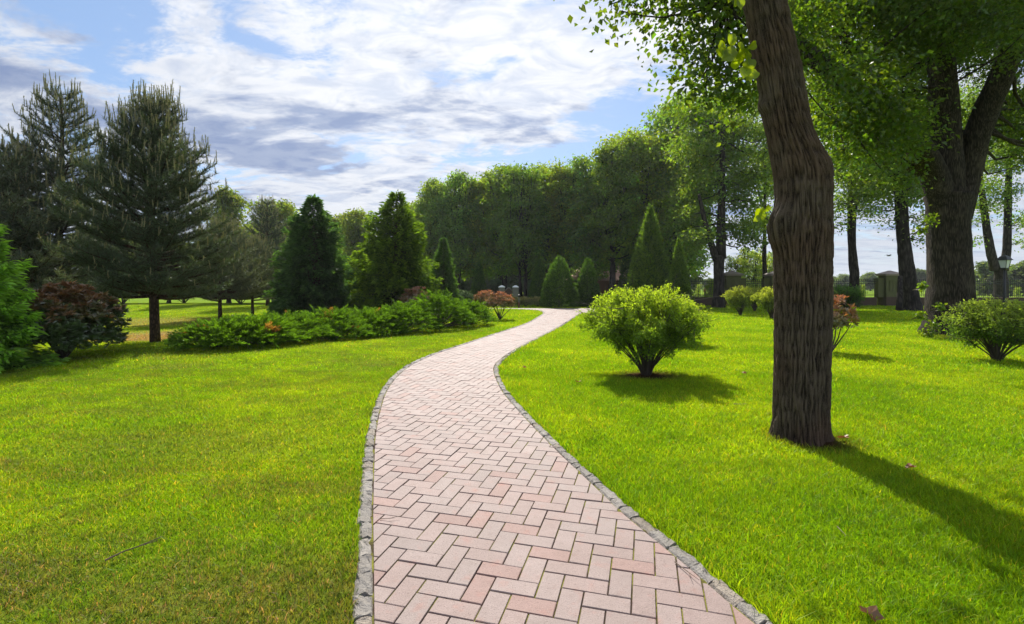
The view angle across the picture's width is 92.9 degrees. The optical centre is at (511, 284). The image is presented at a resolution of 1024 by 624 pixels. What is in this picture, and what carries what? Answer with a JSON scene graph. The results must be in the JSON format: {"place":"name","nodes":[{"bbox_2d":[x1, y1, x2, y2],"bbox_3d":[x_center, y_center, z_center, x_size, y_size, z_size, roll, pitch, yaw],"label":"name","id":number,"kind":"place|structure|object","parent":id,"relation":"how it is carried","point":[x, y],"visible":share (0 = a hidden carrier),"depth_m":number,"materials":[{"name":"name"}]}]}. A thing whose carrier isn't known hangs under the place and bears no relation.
{"place":"outdoors","nodes":[
{"label":"outdoors","id":0,"kind":"place"},
{"bbox_2d":[85,272,147,303],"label":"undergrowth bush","id":1,"kind":"object","parent":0,"point":[123,299],"visible":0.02,"depth_m":35.77,"materials":[{"name":"green plant"}]},
{"bbox_2d":[163,289,188,302],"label":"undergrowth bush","id":2,"kind":"object","parent":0,"point":[183,301],"visible":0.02,"depth_m":37.88,"materials":[{"name":"green plant"}]},
{"bbox_2d":[457,276,486,291],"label":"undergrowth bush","id":3,"kind":"object","parent":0,"point":[464,286],"visible":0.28,"depth_m":50.60,"materials":[{"name":"green plant"}]},
{"bbox_2d":[0,288,1023,623],"bbox_3d":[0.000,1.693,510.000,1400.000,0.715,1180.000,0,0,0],"label":"lawn","id":4,"kind":"structure","parent":0,"point":[204,306],"depth_m":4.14,"materials":[{"name":"green plant"}]},
{"bbox_2d":[0,224,69,373],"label":"spruce tree","id":5,"kind":"object","parent":4,"relation":"on","point":[16,357],"visible":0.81,"depth_m":8.17,"materials":[{"name":"green plant"}]},
{"bbox_2d":[0,123,111,290],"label":"pine tree","id":6,"kind":"object","parent":4,"relation":"on","point":[18,163],"visible":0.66,"depth_m":14.91,"materials":[{"name":"green plant"}]},
{"bbox_2d":[0,69,132,288],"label":"pine tree","id":7,"kind":"object","parent":4,"relation":"on","point":[62,113],"visible":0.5,"depth_m":15.99,"materials":[{"name":"green plant"}]},
{"bbox_2d":[6,280,132,357],"bbox_3d":[-8.572,0.669,9.283,2.049,1.520,2.052,0,0,0],"label":"rhododendron bush","id":8,"kind":"object","parent":4,"relation":"on","point":[82,315],"visible":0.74,"depth_m":9.04,"materials":[{"name":"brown plant"}]},
{"bbox_2d":[72,228,143,295],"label":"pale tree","id":9,"kind":"object","parent":4,"relation":"on","point":[118,250],"depth_m":43.67,"materials":[{"name":"green plant"}]},
{"bbox_2d":[105,536,162,560],"bbox_3d":[-2.006,1.408,2.592,0.047,0.024,0.258,0,0,38],"label":"stick","id":10,"kind":"object","parent":4,"relation":"on","point":[131,548],"visible":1,"depth_m":2.59,"materials":[{"name":"brown wood"}]},
{"bbox_2d":[36,77,243,342],"bbox_3d":[-8.700,-1.763,11.855,3.950,6.558,3.900,0,0,0],"label":"pine tree","id":11,"kind":"object","parent":4,"relation":"on","point":[162,155],"visible":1,"depth_m":11.17,"materials":[{"name":"green plant"}]},
{"bbox_2d":[155,313,288,350],"bbox_3d":[-6.122,0.985,10.458,2.545,0.747,2.153,0,0,0],"label":"juniper bush","id":12,"kind":"object","parent":4,"relation":"on","point":[188,334],"visible":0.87,"depth_m":9.93,"materials":[{"name":"green plant"}]},
{"bbox_2d":[177,214,269,318],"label":"pine tree","id":13,"kind":"object","parent":4,"relation":"on","point":[243,275],"visible":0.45,"depth_m":21.37,"materials":[{"name":"green plant"}]},
{"bbox_2d":[204,185,261,302],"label":"pale tree","id":14,"kind":"object","parent":4,"relation":"on","point":[229,204],"visible":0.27,"depth_m":37.58,"materials":[{"name":"green plant"}]},
{"bbox_2d":[217,232,281,313],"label":"pine tree","id":15,"kind":"object","parent":4,"relation":"on","point":[256,241],"visible":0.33,"depth_m":24.69,"materials":[{"name":"green plant"}]},
{"bbox_2d":[189,310,316,347],"bbox_3d":[-5.786,0.969,10.914,2.582,0.790,2.332,0,0,0],"label":"juniper bush","id":16,"kind":"object","parent":4,"relation":"on","point":[274,322],"visible":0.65,"depth_m":10.59,"materials":[{"name":"green plant"}]},
{"bbox_2d":[242,194,288,305],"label":"deciduous tree","id":17,"kind":"object","parent":4,"relation":"on","point":[267,221],"visible":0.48,"depth_m":32.72,"materials":[{"name":"green plant"}]},
{"bbox_2d":[242,196,300,300],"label":"pale tree","id":18,"kind":"object","parent":4,"relation":"on","point":[286,208],"visible":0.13,"depth_m":43.19,"materials":[{"name":"green plant"}]},
{"bbox_2d":[241,309,342,343],"bbox_3d":[-5.474,0.997,11.868,2.697,0.795,2.269,0,0,0],"label":"juniper bush","id":19,"kind":"object","parent":4,"relation":"on","point":[313,322],"visible":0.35,"depth_m":11.67,"materials":[{"name":"green plant"}]},
{"bbox_2d":[263,194,359,317],"bbox_3d":[-8.156,-0.694,19.881,4.054,5.998,4.124,0,0,0],"label":"spruce tree","id":20,"kind":"object","parent":4,"relation":"on","point":[310,252],"visible":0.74,"depth_m":19.40,"materials":[{"name":"green plant"}]},
{"bbox_2d":[328,213,350,253],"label":"pale tree","id":21,"kind":"object","parent":4,"relation":"on","point":[335,218],"visible":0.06,"depth_m":53.16,"materials":[{"name":"green plant"}]},
{"bbox_2d":[295,304,384,341],"bbox_3d":[-4.865,0.998,12.905,2.686,0.994,2.497,0,0,16],"label":"juniper bush","id":22,"kind":"object","parent":4,"relation":"on","point":[332,315],"visible":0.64,"depth_m":12.59,"materials":[{"name":"green plant"}]},
{"bbox_2d":[343,249,370,294],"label":"young spruce","id":23,"kind":"object","parent":4,"relation":"on","point":[358,267],"visible":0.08,"depth_m":22.77,"materials":[{"name":"green plant"}]},
{"bbox_2d":[336,206,378,264],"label":"pale tree","id":24,"kind":"object","parent":4,"relation":"on","point":[354,221],"visible":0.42,"depth_m":44.80,"materials":[{"name":"green plant"}]},
{"bbox_2d":[331,304,411,337],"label":"juniper bush","id":25,"kind":"object","parent":4,"relation":"on","point":[376,317],"visible":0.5,"depth_m":13.65,"materials":[{"name":"green plant"}]},
{"bbox_2d":[347,190,442,317],"bbox_3d":[-5.115,-1.082,20.847,4.405,5.900,4.345,0,0,-9],"label":"spruce tree","id":26,"kind":"object","parent":4,"relation":"on","point":[393,270],"visible":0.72,"depth_m":20.27,"materials":[{"name":"green plant"}]},
{"bbox_2d":[368,298,448,332],"bbox_3d":[-3.354,0.961,14.788,2.852,1.073,2.483,0,0,0],"label":"juniper bush","id":27,"kind":"object","parent":4,"relation":"on","point":[408,312],"visible":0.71,"depth_m":14.38,"materials":[{"name":"green plant"}]},
{"bbox_2d":[390,200,435,273],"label":"pale tree","id":28,"kind":"object","parent":4,"relation":"on","point":[409,207],"visible":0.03,"depth_m":51.12,"materials":[{"name":"green plant"}]},
{"bbox_2d":[399,286,428,305],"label":"azalea bush","id":29,"kind":"object","parent":4,"relation":"on","point":[415,292],"visible":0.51,"depth_m":19.31,"materials":[{"name":"red plant"}]},
{"bbox_2d":[403,177,453,271],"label":"lime tree","id":30,"kind":"object","parent":4,"relation":"on","point":[429,189],"visible":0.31,"depth_m":45.87,"materials":[{"name":"green plant"}]},
{"bbox_2d":[401,288,478,328],"bbox_3d":[-2.526,0.775,15.932,2.970,1.393,2.827,0,0,0],"label":"juniper bush","id":31,"kind":"object","parent":4,"relation":"on","point":[447,302],"visible":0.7,"depth_m":15.55,"materials":[{"name":"green plant"}]},
{"bbox_2d":[429,237,463,300],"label":"spruce","id":32,"kind":"object","parent":4,"relation":"on","point":[449,279],"visible":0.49,"depth_m":26.72,"materials":[{"name":"green plant"}]},
{"bbox_2d":[420,168,484,289],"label":"lime tree","id":33,"kind":"object","parent":4,"relation":"on","point":[453,199],"visible":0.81,"depth_m":44.12,"materials":[{"name":"green plant"}]},
{"bbox_2d":[457,288,473,302],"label":"undergrowth bush","id":34,"kind":"object","parent":4,"relation":"on","point":[465,294],"visible":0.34,"depth_m":29.62,"materials":[{"name":"green plant"}]},
{"bbox_2d":[438,298,497,324],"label":"juniper bush","id":35,"kind":"object","parent":4,"relation":"on","point":[477,308],"visible":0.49,"depth_m":16.93,"materials":[{"name":"green plant"}]},
{"bbox_2d":[470,260,487,296],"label":"cone shrub","id":36,"kind":"object","parent":4,"relation":"on","point":[476,285],"visible":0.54,"depth_m":39.08,"materials":[{"name":"green plant"}]},
{"bbox_2d":[460,177,498,288],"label":"lime tree","id":37,"kind":"object","parent":4,"relation":"on","point":[475,186],"visible":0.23,"depth_m":44.87,"materials":[{"name":"green plant"}]},
{"bbox_2d":[471,290,493,311],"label":"azalea bush","id":38,"kind":"object","parent":4,"relation":"on","point":[481,297],"visible":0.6,"depth_m":22.35,"materials":[{"name":"red plant"}]},
{"bbox_2d":[485,278,512,295],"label":"undergrowth bush","id":39,"kind":"object","parent":4,"relation":"on","point":[492,285],"visible":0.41,"depth_m":53.95,"materials":[{"name":"green plant"}]},
{"bbox_2d":[483,291,515,318],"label":"azalea bush","id":40,"kind":"object","parent":4,"relation":"on","point":[507,301],"visible":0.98,"depth_m":19.76,"materials":[{"name":"red plant"}]},
{"bbox_2d":[469,160,532,289],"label":"lime tree","id":41,"kind":"object","parent":4,"relation":"on","point":[492,184],"visible":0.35,"depth_m":43.12,"materials":[{"name":"green plant"}]},
{"bbox_2d":[499,285,504,294],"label":"gate pillar","id":42,"kind":"structure","parent":4,"relation":"on","point":[501,288],"depth_m":36.78,"materials":[{"name":"grey stone"}]},
{"bbox_2d":[485,258,522,295],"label":"tree","id":43,"kind":"object","parent":4,"relation":"on","point":[510,283],"visible":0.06,"depth_m":82.17,"materials":[{"name":"green plant"}]},
{"bbox_2d":[505,287,511,295],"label":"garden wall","id":44,"kind":"structure","parent":4,"relation":"on","point":[508,290],"depth_m":36.90,"materials":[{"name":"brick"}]},
{"bbox_2d":[501,296,523,305],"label":"barberry bush","id":45,"kind":"object","parent":4,"relation":"on","point":[515,298],"visible":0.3,"depth_m":31.42,"materials":[{"name":"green plant"}]},
{"bbox_2d":[513,285,518,296],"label":"gate pillar","id":46,"kind":"structure","parent":4,"relation":"on","point":[515,290],"depth_m":36.78,"materials":[{"name":"grey stone"}]},
{"bbox_2d":[485,161,559,302],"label":"lime tree","id":47,"kind":"object","parent":4,"relation":"on","point":[525,238],"visible":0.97,"depth_m":40.41,"materials":[{"name":"green plant"}]},
{"bbox_2d":[515,296,536,305],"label":"barberry bush","id":48,"kind":"object","parent":4,"relation":"on","point":[525,299],"visible":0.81,"depth_m":31.36,"materials":[{"name":"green plant"}]},
{"bbox_2d":[529,296,539,305],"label":"barberry bush","id":49,"kind":"object","parent":4,"relation":"on","point":[537,299],"visible":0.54,"depth_m":31.40,"materials":[{"name":"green plant"}]},
{"bbox_2d":[528,258,550,299],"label":"cone shrub","id":50,"kind":"object","parent":4,"relation":"on","point":[539,270],"visible":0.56,"depth_m":36.90,"materials":[{"name":"green plant"}]},
{"bbox_2d":[515,156,572,273],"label":"lime tree","id":51,"kind":"object","parent":4,"relation":"on","point":[552,168],"visible":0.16,"depth_m":42.37,"materials":[{"name":"green plant"}]},
{"bbox_2d":[539,255,580,307],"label":"cone shrub","id":52,"kind":"object","parent":4,"relation":"on","point":[570,293],"visible":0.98,"depth_m":30.04,"materials":[{"name":"green plant"}]},
{"bbox_2d":[352,309,772,623],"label":"kerb","id":53,"kind":"structure","parent":4,"relation":"on","point":[363,608],"depth_m":2.88,"materials":[{"name":"stone"}]},
{"bbox_2d":[541,165,590,299],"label":"lime tree","id":54,"kind":"object","parent":4,"relation":"on","point":[562,184],"visible":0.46,"depth_m":41.09,"materials":[{"name":"green plant"}]},
{"bbox_2d":[576,257,602,306],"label":"cone shrub","id":55,"kind":"object","parent":4,"relation":"on","point":[584,285],"visible":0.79,"depth_m":30.90,"materials":[{"name":"green plant"}]},
{"bbox_2d":[552,153,628,302],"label":"lime tree","id":56,"kind":"object","parent":4,"relation":"on","point":[582,164],"visible":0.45,"depth_m":39.69,"materials":[{"name":"green plant"}]},
{"bbox_2d":[563,235,617,282],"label":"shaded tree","id":57,"kind":"object","parent":4,"relation":"on","point":[605,275],"visible":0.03,"depth_m":55.89,"materials":[{"name":"green plant"}]},
{"bbox_2d":[572,267,625,297],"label":"brick house","id":58,"kind":"structure","parent":4,"relation":"on","point":[603,282],"depth_m":57.00,"materials":[{"name":"brown brick"}]},
{"bbox_2d":[569,142,649,298],"bbox_3d":[7.846,-4.822,38.897,6.424,13.264,6.288,0,0,0],"label":"lime tree","id":59,"kind":"object","parent":4,"relation":"on","point":[614,238],"visible":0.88,"depth_m":37.94,"materials":[{"name":"green plant"}]},
{"bbox_2d":[617,245,631,289],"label":"cone shrub","id":60,"kind":"object","parent":4,"relation":"on","point":[624,269],"visible":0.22,"depth_m":39.10,"materials":[{"name":"green plant"}]},
{"bbox_2d":[591,122,689,250],"bbox_3d":[10.413,-5.682,41.259,9.281,15.442,9.033,0,0,23],"label":"lime tree","id":61,"kind":"object","parent":4,"relation":"on","point":[643,145],"visible":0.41,"depth_m":39.08,"materials":[{"name":"green plant"}]},
{"bbox_2d":[606,243,685,271],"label":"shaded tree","id":62,"kind":"object","parent":4,"relation":"on","point":[629,256],"depth_m":49.19,"materials":[{"name":"green plant"}]},
{"bbox_2d":[625,203,669,300],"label":"arborvitae","id":63,"kind":"object","parent":4,"relation":"on","point":[644,269],"visible":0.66,"depth_m":29.34,"materials":[{"name":"green plant"}]},
{"bbox_2d":[575,273,729,375],"bbox_3d":[2.105,0.645,7.738,2.325,1.626,2.311,0,0,0],"label":"golden shrub","id":64,"kind":"object","parent":4,"relation":"on","point":[661,320],"visible":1,"depth_m":7.36,"materials":[{"name":"green plant"}]},
{"bbox_2d":[609,279,713,304],"bbox_3d":[10.331,0.650,33.190,7.386,2.000,0.300,0,0,2],"label":"iron fence","id":65,"kind":"object","parent":4,"relation":"on","point":[707,301],"visible":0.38,"depth_m":33.09,"materials":[{"name":"metal"}]},
{"bbox_2d":[630,89,716,267],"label":"lime tree","id":66,"kind":"object","parent":4,"relation":"on","point":[669,248],"visible":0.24,"depth_m":40.73,"materials":[{"name":"green plant"}]},
{"bbox_2d":[663,236,695,304],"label":"arborvitae","id":67,"kind":"object","parent":4,"relation":"on","point":[680,268],"visible":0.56,"depth_m":27.23,"materials":[{"name":"green plant"}]},
{"bbox_2d":[684,299,711,322],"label":"golden shrub","id":68,"kind":"object","parent":4,"relation":"on","point":[698,310],"visible":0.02,"depth_m":11.48,"materials":[{"name":"green plant"}]},
{"bbox_2d":[681,178,716,276],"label":"shaded tree","id":69,"kind":"object","parent":4,"relation":"on","point":[699,263],"visible":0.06,"depth_m":52.73,"materials":[{"name":"green plant"}]},
{"bbox_2d":[687,262,710,295],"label":"tree","id":70,"kind":"object","parent":4,"relation":"on","point":[693,286],"visible":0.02,"depth_m":85.57,"materials":[{"name":"green plant"}]},
{"bbox_2d":[703,278,712,296],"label":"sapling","id":71,"kind":"object","parent":4,"relation":"on","point":[709,288],"visible":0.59,"depth_m":49.91,"materials":[{"name":"green plant"}]},
{"bbox_2d":[653,80,773,307],"bbox_3d":[15.103,-6.695,34.252,8.495,16.756,15.642,0,0,40],"label":"forked tree","id":72,"kind":"object","parent":4,"relation":"on","point":[697,148],"visible":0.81,"depth_m":30.91,"materials":[{"name":"green plant"}]},
{"bbox_2d":[627,0,834,446],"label":"lime tree","id":73,"kind":"object","parent":4,"relation":"on","point":[800,228],"visible":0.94,"depth_m":4.45,"materials":[{"name":"brown plant"}]},
{"bbox_2d":[724,271,746,305],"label":"fence pillar","id":74,"kind":"structure","parent":4,"relation":"on","point":[733,278],"depth_m":32.69,"materials":[{"name":"stone"}]},
{"bbox_2d":[721,285,755,314],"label":"golden shrub","id":75,"kind":"object","parent":4,"relation":"on","point":[738,299],"visible":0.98,"depth_m":23.00,"materials":[{"name":"green plant"}]},
{"bbox_2d":[724,253,753,286],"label":"sapling","id":76,"kind":"object","parent":4,"relation":"on","point":[739,263],"visible":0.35,"depth_m":41.78,"materials":[{"name":"green plant"}]},
{"bbox_2d":[732,109,773,277],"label":"slim tree","id":77,"kind":"object","parent":4,"relation":"on","point":[764,261],"visible":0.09,"depth_m":37.52,"materials":[{"name":"green plant"}]},
{"bbox_2d":[735,247,770,287],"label":"sapling","id":78,"kind":"object","parent":4,"relation":"on","point":[757,268],"visible":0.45,"depth_m":43.55,"materials":[{"name":"green plant"}]},
{"bbox_2d":[746,279,762,304],"bbox_3d":[16.408,0.650,33.008,1.171,2.000,0.300,0,0,2],"label":"iron fence","id":79,"kind":"object","parent":4,"relation":"on","point":[759,281],"visible":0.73,"depth_m":32.99,"materials":[{"name":"metal"}]},
{"bbox_2d":[746,286,763,310],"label":"golden shrub","id":80,"kind":"object","parent":4,"relation":"on","point":[755,290],"visible":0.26,"depth_m":26.36,"materials":[{"name":"green plant"}]},
{"bbox_2d":[749,286,773,317],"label":"golden shrub","id":81,"kind":"object","parent":4,"relation":"on","point":[766,302],"visible":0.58,"depth_m":20.36,"materials":[{"name":"green plant"}]},
{"bbox_2d":[751,252,772,284],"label":"sapling","id":82,"kind":"object","parent":4,"relation":"on","point":[770,256],"visible":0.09,"depth_m":45.38,"materials":[{"name":"green plant"}]},
{"bbox_2d":[761,271,773,298],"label":"fence pillar","id":83,"kind":"structure","parent":4,"relation":"on","point":[767,281],"depth_m":32.78,"materials":[{"name":"concrete"}]},
{"bbox_2d":[553,0,1023,337],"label":"great lime tree","id":84,"kind":"object","parent":4,"relation":"on","point":[867,101],"visible":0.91,"depth_m":10.38,"materials":[{"name":"green plant"}]},
{"bbox_2d":[833,273,848,288],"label":"tree","id":85,"kind":"object","parent":4,"relation":"on","point":[842,277],"visible":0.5,"depth_m":164.38,"materials":[{"name":"green plant"}]},
{"bbox_2d":[832,294,860,350],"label":"azalea bush","id":86,"kind":"object","parent":4,"relation":"on","point":[840,320],"visible":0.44,"depth_m":9.83,"materials":[{"name":"orange plant"}]},
{"bbox_2d":[833,283,867,308],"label":"green shrub","id":87,"kind":"object","parent":4,"relation":"on","point":[852,293],"visible":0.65,"depth_m":23.85,"materials":[{"name":"green plant"}]},
{"bbox_2d":[811,96,893,306],"bbox_3d":[22.047,-5.726,30.572,12.527,14.637,6.726,0,0,-40],"label":"slim tree","id":88,"kind":"object","parent":4,"relation":"on","point":[854,274],"visible":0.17,"depth_m":30.36,"materials":[{"name":"green plant"}]},
{"bbox_2d":[834,279,876,305],"bbox_3d":[21.650,0.650,32.850,5.716,2.000,0.300,0,0,2],"label":"iron fence","id":89,"kind":"object","parent":4,"relation":"on","point":[870,301],"visible":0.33,"depth_m":32.67,"materials":[{"name":"metal"}]},
{"bbox_2d":[862,284,865,296],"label":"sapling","id":90,"kind":"object","parent":4,"relation":"on","point":[863,286],"visible":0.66,"depth_m":59.88,"materials":[{"name":"green plant"}]},
{"bbox_2d":[860,272,877,290],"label":"tree","id":91,"kind":"object","parent":4,"relation":"on","point":[869,276],"visible":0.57,"depth_m":149.08,"materials":[{"name":"green plant"}]},
{"bbox_2d":[859,605,884,622],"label":"fallen leaf","id":92,"kind":"object","parent":4,"relation":"on","point":[873,611],"visible":0.97,"depth_m":2.08,"materials":[{"name":"brown plant"}]},
{"bbox_2d":[873,271,898,305],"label":"fence pillar","id":93,"kind":"structure","parent":4,"relation":"on","point":[885,289],"depth_m":32.40,"materials":[{"name":"stone"}]},
{"bbox_2d":[839,81,971,310],"bbox_3d":[21.952,-5.312,27.112,7.364,14.006,10.734,0,0,40],"label":"old tree","id":94,"kind":"object","parent":4,"relation":"on","point":[908,297],"visible":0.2,"depth_m":26.69,"materials":[{"name":"green plant"}]},
{"bbox_2d":[916,268,925,285],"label":"tree","id":95,"kind":"object","parent":4,"relation":"on","point":[921,273],"visible":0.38,"depth_m":138.67,"materials":[{"name":"green plant"}]},
{"bbox_2d":[917,279,1023,305],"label":"iron fence","id":96,"kind":"object","parent":4,"relation":"on","point":[1012,298],"visible":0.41,"depth_m":32.49,"materials":[{"name":"metal"}]},
{"bbox_2d":[931,294,1023,360],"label":"pale shrub","id":97,"kind":"object","parent":4,"relation":"on","point":[993,326],"visible":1,"depth_m":9.15,"materials":[{"name":"green plant"}]},
{"bbox_2d":[959,76,1023,296],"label":"forked tree","id":98,"kind":"object","parent":4,"relation":"on","point":[983,203],"visible":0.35,"depth_m":36.96,"materials":[{"name":"green plant"}]},
{"bbox_2d":[974,260,1017,295],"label":"tree","id":99,"kind":"object","parent":4,"relation":"on","point":[982,268],"visible":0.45,"depth_m":84.98,"materials":[{"name":"green plant"}]},
{"bbox_2d":[996,254,1012,309],"bbox_3d":[24.303,0.046,24.000,0.460,3.091,0.460,0,0,-17],"label":"street lantern","id":100,"kind":"object","parent":4,"relation":"on","point":[1004,261],"visible":0.76,"depth_m":23.96,"materials":[{"name":"black metal"}]},
{"bbox_2d":[1009,260,1023,295],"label":"tree","id":101,"kind":"object","parent":4,"relation":"on","point":[1017,271],"visible":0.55,"depth_m":84.73,"materials":[{"name":"green plant"}]},
{"bbox_2d":[0,0,1023,280],"label":"sky","id":102,"kind":"structure","parent":0,"point":[350,104],"materials":[{"name":"blue"}]},
{"bbox_2d":[511,280,538,297],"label":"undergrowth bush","id":103,"kind":"object","parent":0,"point":[528,284],"visible":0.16,"depth_m":51.15,"materials":[{"name":"green plant"}]},
{"bbox_2d":[368,308,754,623],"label":"brick path","id":104,"kind":"structure","parent":0,"point":[444,396],"depth_m":2.90,"materials":[{"name":"brick"}]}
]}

